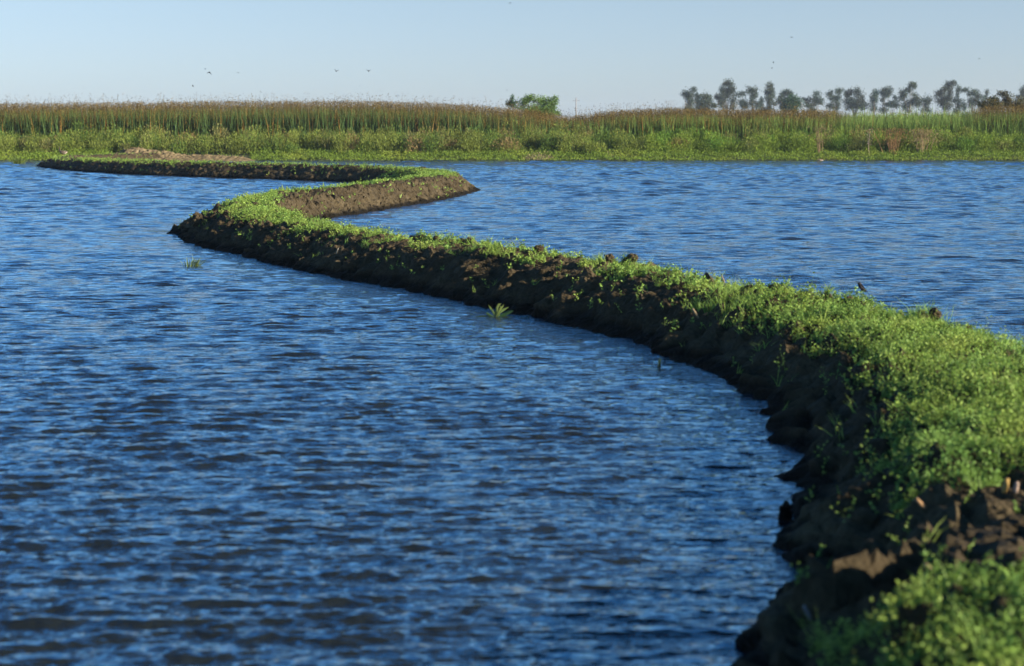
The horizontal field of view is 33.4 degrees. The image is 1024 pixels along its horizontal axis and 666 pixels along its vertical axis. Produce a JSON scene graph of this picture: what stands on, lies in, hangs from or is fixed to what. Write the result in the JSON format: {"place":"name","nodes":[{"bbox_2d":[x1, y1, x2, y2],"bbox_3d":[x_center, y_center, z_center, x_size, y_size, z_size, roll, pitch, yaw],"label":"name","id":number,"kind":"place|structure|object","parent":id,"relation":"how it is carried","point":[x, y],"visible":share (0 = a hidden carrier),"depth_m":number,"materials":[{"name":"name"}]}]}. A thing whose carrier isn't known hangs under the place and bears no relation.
{"place":"outdoors","nodes":[
{"label":"outdoors","id":0,"kind":"place"},
{"bbox_2d":[0,142,1023,160],"bbox_3d":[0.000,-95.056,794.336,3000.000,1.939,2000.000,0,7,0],"label":"ground","id":1,"kind":"structure","parent":0,"point":[248,156],"depth_m":129.73,"materials":[{"name":"green plant"}]},
{"bbox_2d":[115,147,255,161],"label":"mud bank","id":2,"kind":"structure","parent":1,"relation":"on","point":[166,155],"depth_m":126.51,"materials":[{"name":"beige soil"}]},
{"bbox_2d":[505,94,517,108],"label":"willow tree","id":3,"kind":"object","parent":1,"relation":"on","point":[512,102],"visible":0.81,"depth_m":173.47,"materials":[{"name":"green plant"}]},
{"bbox_2d":[0,93,1023,147],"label":"tall reeds","id":4,"kind":"object","parent":1,"relation":"on","point":[287,115],"visible":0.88,"depth_m":136.58,"materials":[{"name":"green plant"}]},
{"bbox_2d":[0,117,1023,154],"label":"brush","id":5,"kind":"object","parent":1,"relation":"on","point":[426,141],"visible":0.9,"depth_m":132.25,"materials":[{"name":"green plant"}]},
{"bbox_2d":[514,93,561,119],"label":"willow tree","id":6,"kind":"object","parent":1,"relation":"on","point":[547,103],"visible":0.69,"depth_m":163.26,"materials":[{"name":"green plant"}]},
{"bbox_2d":[681,86,697,111],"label":"eucalyptus tree","id":7,"kind":"object","parent":1,"relation":"on","point":[688,96],"visible":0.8,"depth_m":514.49,"materials":[{"name":"green plant"}]},
{"bbox_2d":[693,92,702,109],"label":"dark tree","id":8,"kind":"object","parent":1,"relation":"on","point":[697,99],"visible":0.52,"depth_m":524.67,"materials":[{"name":"green plant"}]},
{"bbox_2d":[696,89,716,112],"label":"round tree","id":9,"kind":"object","parent":1,"relation":"on","point":[705,100],"visible":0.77,"depth_m":505.06,"materials":[{"name":"green plant"}]},
{"bbox_2d":[713,77,739,112],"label":"eucalyptus tree","id":10,"kind":"object","parent":1,"relation":"on","point":[723,93],"visible":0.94,"depth_m":494.78,"materials":[{"name":"green plant"}]},
{"bbox_2d":[734,90,749,109],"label":"eucalyptus tree","id":11,"kind":"object","parent":1,"relation":"on","point":[745,103],"visible":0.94,"depth_m":514.28,"materials":[{"name":"green plant"}]},
{"bbox_2d":[745,85,761,109],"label":"eucalyptus tree","id":12,"kind":"object","parent":1,"relation":"on","point":[754,95],"visible":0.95,"depth_m":514.53,"materials":[{"name":"green plant"}]},
{"bbox_2d":[759,96,764,113],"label":"sapling","id":13,"kind":"object","parent":1,"relation":"on","point":[761,100],"visible":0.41,"depth_m":524.94,"materials":[{"name":"green plant"}]},
{"bbox_2d":[761,80,778,112],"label":"eucalyptus tree","id":14,"kind":"object","parent":1,"relation":"on","point":[769,94],"visible":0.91,"depth_m":494.42,"materials":[{"name":"green plant"}]},
{"bbox_2d":[775,89,793,112],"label":"eucalyptus tree","id":15,"kind":"object","parent":1,"relation":"on","point":[782,94],"visible":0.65,"depth_m":534.29,"materials":[{"name":"green plant"}]},
{"bbox_2d":[779,93,805,111],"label":"green bush","id":16,"kind":"object","parent":1,"relation":"on","point":[792,100],"visible":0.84,"depth_m":415.52,"materials":[{"name":"green plant"}]},
{"bbox_2d":[801,90,824,113],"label":"eucalyptus tree","id":17,"kind":"object","parent":1,"relation":"on","point":[819,99],"visible":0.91,"depth_m":534.34,"materials":[{"name":"green plant"}]},
{"bbox_2d":[805,124,836,152],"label":"dry shrub","id":18,"kind":"object","parent":1,"relation":"on","point":[819,149],"visible":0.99,"depth_m":130.75,"materials":[{"name":"brown plant"}]},
{"bbox_2d":[825,86,844,111],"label":"eucalyptus tree","id":19,"kind":"object","parent":1,"relation":"on","point":[835,98],"visible":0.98,"depth_m":524.57,"materials":[{"name":"green plant"}]},
{"bbox_2d":[840,84,870,114],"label":"broad tree","id":20,"kind":"object","parent":1,"relation":"on","point":[852,104],"visible":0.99,"depth_m":494.48,"materials":[{"name":"green plant"}]},
{"bbox_2d":[865,128,873,148],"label":"dry shrub","id":21,"kind":"object","parent":1,"relation":"on","point":[869,137],"visible":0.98,"depth_m":130.72,"materials":[{"name":"brown plant"}]},
{"bbox_2d":[866,88,880,113],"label":"eucalyptus tree","id":22,"kind":"object","parent":1,"relation":"on","point":[875,96],"visible":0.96,"depth_m":524.47,"materials":[{"name":"green plant"}]},
{"bbox_2d":[877,85,894,114],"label":"eucalyptus tree","id":23,"kind":"object","parent":1,"relation":"on","point":[885,92],"visible":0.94,"depth_m":514.91,"materials":[{"name":"green plant"}]},
{"bbox_2d":[857,127,920,154],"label":"dry shrub","id":24,"kind":"object","parent":1,"relation":"on","point":[892,146],"visible":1,"depth_m":130.70,"materials":[{"name":"brown plant"}]},
{"bbox_2d":[880,94,900,113],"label":"dark tree","id":25,"kind":"object","parent":1,"relation":"on","point":[893,103],"visible":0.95,"depth_m":504.90,"materials":[{"name":"green plant"}]},
{"bbox_2d":[895,81,922,113],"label":"eucalyptus tree","id":26,"kind":"object","parent":1,"relation":"on","point":[910,102],"visible":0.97,"depth_m":495.36,"materials":[{"name":"green plant"}]},
{"bbox_2d":[900,129,942,152],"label":"dry shrub","id":27,"kind":"object","parent":1,"relation":"on","point":[921,140],"visible":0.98,"depth_m":130.71,"materials":[{"name":"brown plant"}]},
{"bbox_2d":[920,92,932,113],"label":"eucalyptus tree","id":28,"kind":"object","parent":1,"relation":"on","point":[925,101],"visible":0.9,"depth_m":515.20,"materials":[{"name":"green plant"}]},
{"bbox_2d":[933,79,958,114],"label":"eucalyptus tree","id":29,"kind":"object","parent":1,"relation":"on","point":[945,100],"visible":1,"depth_m":484.72,"materials":[{"name":"green plant"}]},
{"bbox_2d":[952,84,961,113],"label":"eucalyptus tree","id":30,"kind":"object","parent":1,"relation":"on","point":[957,92],"visible":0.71,"depth_m":534.84,"materials":[{"name":"green plant"}]},
{"bbox_2d":[952,95,967,110],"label":"dark tree","id":31,"kind":"object","parent":1,"relation":"on","point":[959,102],"visible":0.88,"depth_m":495.08,"materials":[{"name":"green plant"}]},
{"bbox_2d":[959,87,983,117],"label":"eucalyptus tree","id":32,"kind":"object","parent":1,"relation":"on","point":[972,101],"visible":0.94,"depth_m":504.83,"materials":[{"name":"green plant"}]},
{"bbox_2d":[980,88,990,99],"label":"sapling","id":33,"kind":"object","parent":1,"relation":"on","point":[986,94],"visible":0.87,"depth_m":534.54,"materials":[{"name":"green plant"}]},
{"bbox_2d":[974,95,1006,111],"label":"brown shrub","id":34,"kind":"object","parent":1,"relation":"on","point":[986,103],"visible":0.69,"depth_m":148.29,"materials":[{"name":"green plant"}]},
{"bbox_2d":[996,90,1023,110],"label":"tree","id":35,"kind":"object","parent":1,"relation":"on","point":[1004,95],"visible":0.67,"depth_m":150.33,"materials":[{"name":"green plant"}]},
{"bbox_2d":[1013,83,1023,111],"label":"eucalyptus tree","id":36,"kind":"object","parent":1,"relation":"on","point":[1021,92],"visible":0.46,"depth_m":514.63,"materials":[{"name":"green plant"}]},
{"bbox_2d":[0,160,1023,665],"bbox_3d":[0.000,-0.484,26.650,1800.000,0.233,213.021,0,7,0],"label":"water","id":37,"kind":"structure","parent":0,"point":[218,458],"depth_m":15.91,"materials":[{"name":"blue liquid"}]},
{"bbox_2d":[9,156,27,163],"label":"grass tuft","id":38,"kind":"object","parent":37,"relation":"in","point":[17,161],"visible":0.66,"depth_m":118.72,"materials":[{"name":"green plant"}]},
{"bbox_2d":[181,259,205,265],"bbox_3d":[-6.268,-1.399,33.585,0.546,0.265,0.219,0,7,0],"label":"grass tuft","id":39,"kind":"object","parent":37,"relation":"in","point":[191,263],"visible":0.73,"depth_m":33.57,"materials":[{"name":"green plant"}]},
{"bbox_2d":[476,303,512,316],"bbox_3d":[-0.257,-0.333,24.843,0.571,0.199,0.062,0,7,0],"label":"broad leaved plant","id":40,"kind":"object","parent":37,"relation":"in","point":[497,312],"visible":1,"depth_m":24.85,"materials":[{"name":"green plant"}]},
{"bbox_2d":[36,153,1023,665],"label":"levee","id":41,"kind":"structure","parent":37,"relation":"in","point":[874,561],"depth_m":17.01,"materials":[{"name":"soil"}]},
{"bbox_2d":[59,147,66,155],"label":"goose","id":42,"kind":"object","parent":41,"relation":"on","point":[63,152],"visible":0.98,"depth_m":115.29},
{"bbox_2d":[189,212,202,226],"bbox_3d":[-7.892,-2.833,42.642,0.361,0.408,0.333,0,7,0],"label":"earth clod","id":43,"kind":"object","parent":41,"relation":"on","point":[195,219],"visible":0.99,"depth_m":42.54,"materials":[{"name":"soil"}]},
{"bbox_2d":[45,152,1023,665],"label":"weeds on levee","id":44,"kind":"object","parent":41,"relation":"on","point":[899,326],"visible":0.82,"depth_m":14.62,"materials":[{"name":"green plant"}]},
{"bbox_2d":[534,245,543,251],"bbox_3d":[0.440,-1.409,28.506,0.195,0.127,0.197,0,7,0],"label":"earth clod","id":45,"kind":"object","parent":41,"relation":"on","point":[539,248],"visible":0.94,"depth_m":28.44,"materials":[{"name":"soil"}]},
{"bbox_2d":[566,275,578,282],"bbox_3d":[0.927,-0.805,25.520,0.211,0.120,0.231,-6,9,-40],"label":"earth clod","id":46,"kind":"object","parent":41,"relation":"on","point":[569,278],"visible":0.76,"depth_m":25.45,"materials":[{"name":"soil"}]},
{"bbox_2d":[604,254,614,261],"bbox_3d":[1.518,-1.173,26.641,0.167,0.129,0.193,0,7,0],"label":"earth clod","id":47,"kind":"object","parent":41,"relation":"on","point":[608,257],"visible":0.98,"depth_m":26.59,"materials":[{"name":"soil"}]},
{"bbox_2d":[625,253,638,261],"bbox_3d":[1.869,-1.178,26.707,0.209,0.136,0.203,2,7,18],"label":"earth clod","id":48,"kind":"object","parent":41,"relation":"on","point":[631,256],"visible":0.91,"depth_m":26.66,"materials":[{"name":"soil"}]},
{"bbox_2d":[692,308,698,317],"bbox_3d":[2.317,-0.248,21.558,0.100,0.135,0.039,0,7,0],"label":"dry stick","id":49,"kind":"object","parent":41,"relation":"on","point":[695,313],"visible":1,"depth_m":21.55,"materials":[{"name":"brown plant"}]},
{"bbox_2d":[778,501,792,519],"bbox_3d":[1.945,1.304,12.155,0.105,0.233,0.106,-3,7,-21],"label":"earth clod","id":50,"kind":"object","parent":41,"relation":"on","point":[785,512],"visible":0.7,"depth_m":12.12,"materials":[{"name":"soil"}]},
{"bbox_2d":[803,605,811,619],"bbox_3d":[1.528,1.447,8.829,0.055,0.085,0.021,-1,7,-9],"label":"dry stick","id":51,"kind":"object","parent":41,"relation":"on","point":[807,612],"visible":1,"depth_m":8.82,"materials":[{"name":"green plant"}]},
{"bbox_2d":[856,281,869,294],"bbox_3d":[4.338,-0.553,21.096,0.190,0.176,0.068,0,7,0],"label":"blackbird","id":52,"kind":"object","parent":41,"relation":"on","point":[861,286],"visible":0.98,"depth_m":21.07,"materials":[{"name":"black"}]},
{"bbox_2d":[915,497,926,509],"bbox_3d":[2.553,1.066,10.657,0.081,0.084,0.032,0,7,0],"label":"dry stick","id":53,"kind":"object","parent":41,"relation":"on","point":[921,504],"visible":1,"depth_m":10.65,"materials":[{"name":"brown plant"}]},
{"bbox_2d":[928,307,941,319],"bbox_3d":[4.788,-0.209,19.315,0.141,0.171,0.138,0,7,0],"label":"earth clod","id":54,"kind":"object","parent":41,"relation":"on","point":[932,310],"visible":0.93,"depth_m":19.27,"materials":[{"name":"soil"}]},
{"bbox_2d":[1002,478,1008,493],"bbox_3d":[3.065,0.949,10.601,0.043,0.099,0.038,0,7,0],"label":"dry stick","id":55,"kind":"object","parent":41,"relation":"on","point":[1005,485],"visible":1,"depth_m":10.59,"materials":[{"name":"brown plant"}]},
{"bbox_2d":[1014,481,1018,492],"bbox_3d":[3.119,0.955,10.556,0.030,0.075,0.032,0,7,0],"label":"dry stick","id":56,"kind":"object","parent":41,"relation":"on","point":[1016,486],"visible":1,"depth_m":10.54,"materials":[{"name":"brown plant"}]},
{"bbox_2d":[0,0,1023,122],"label":"sky","id":57,"kind":"structure","parent":0,"point":[600,53],"materials":[{"name":"blue"}]}
]}

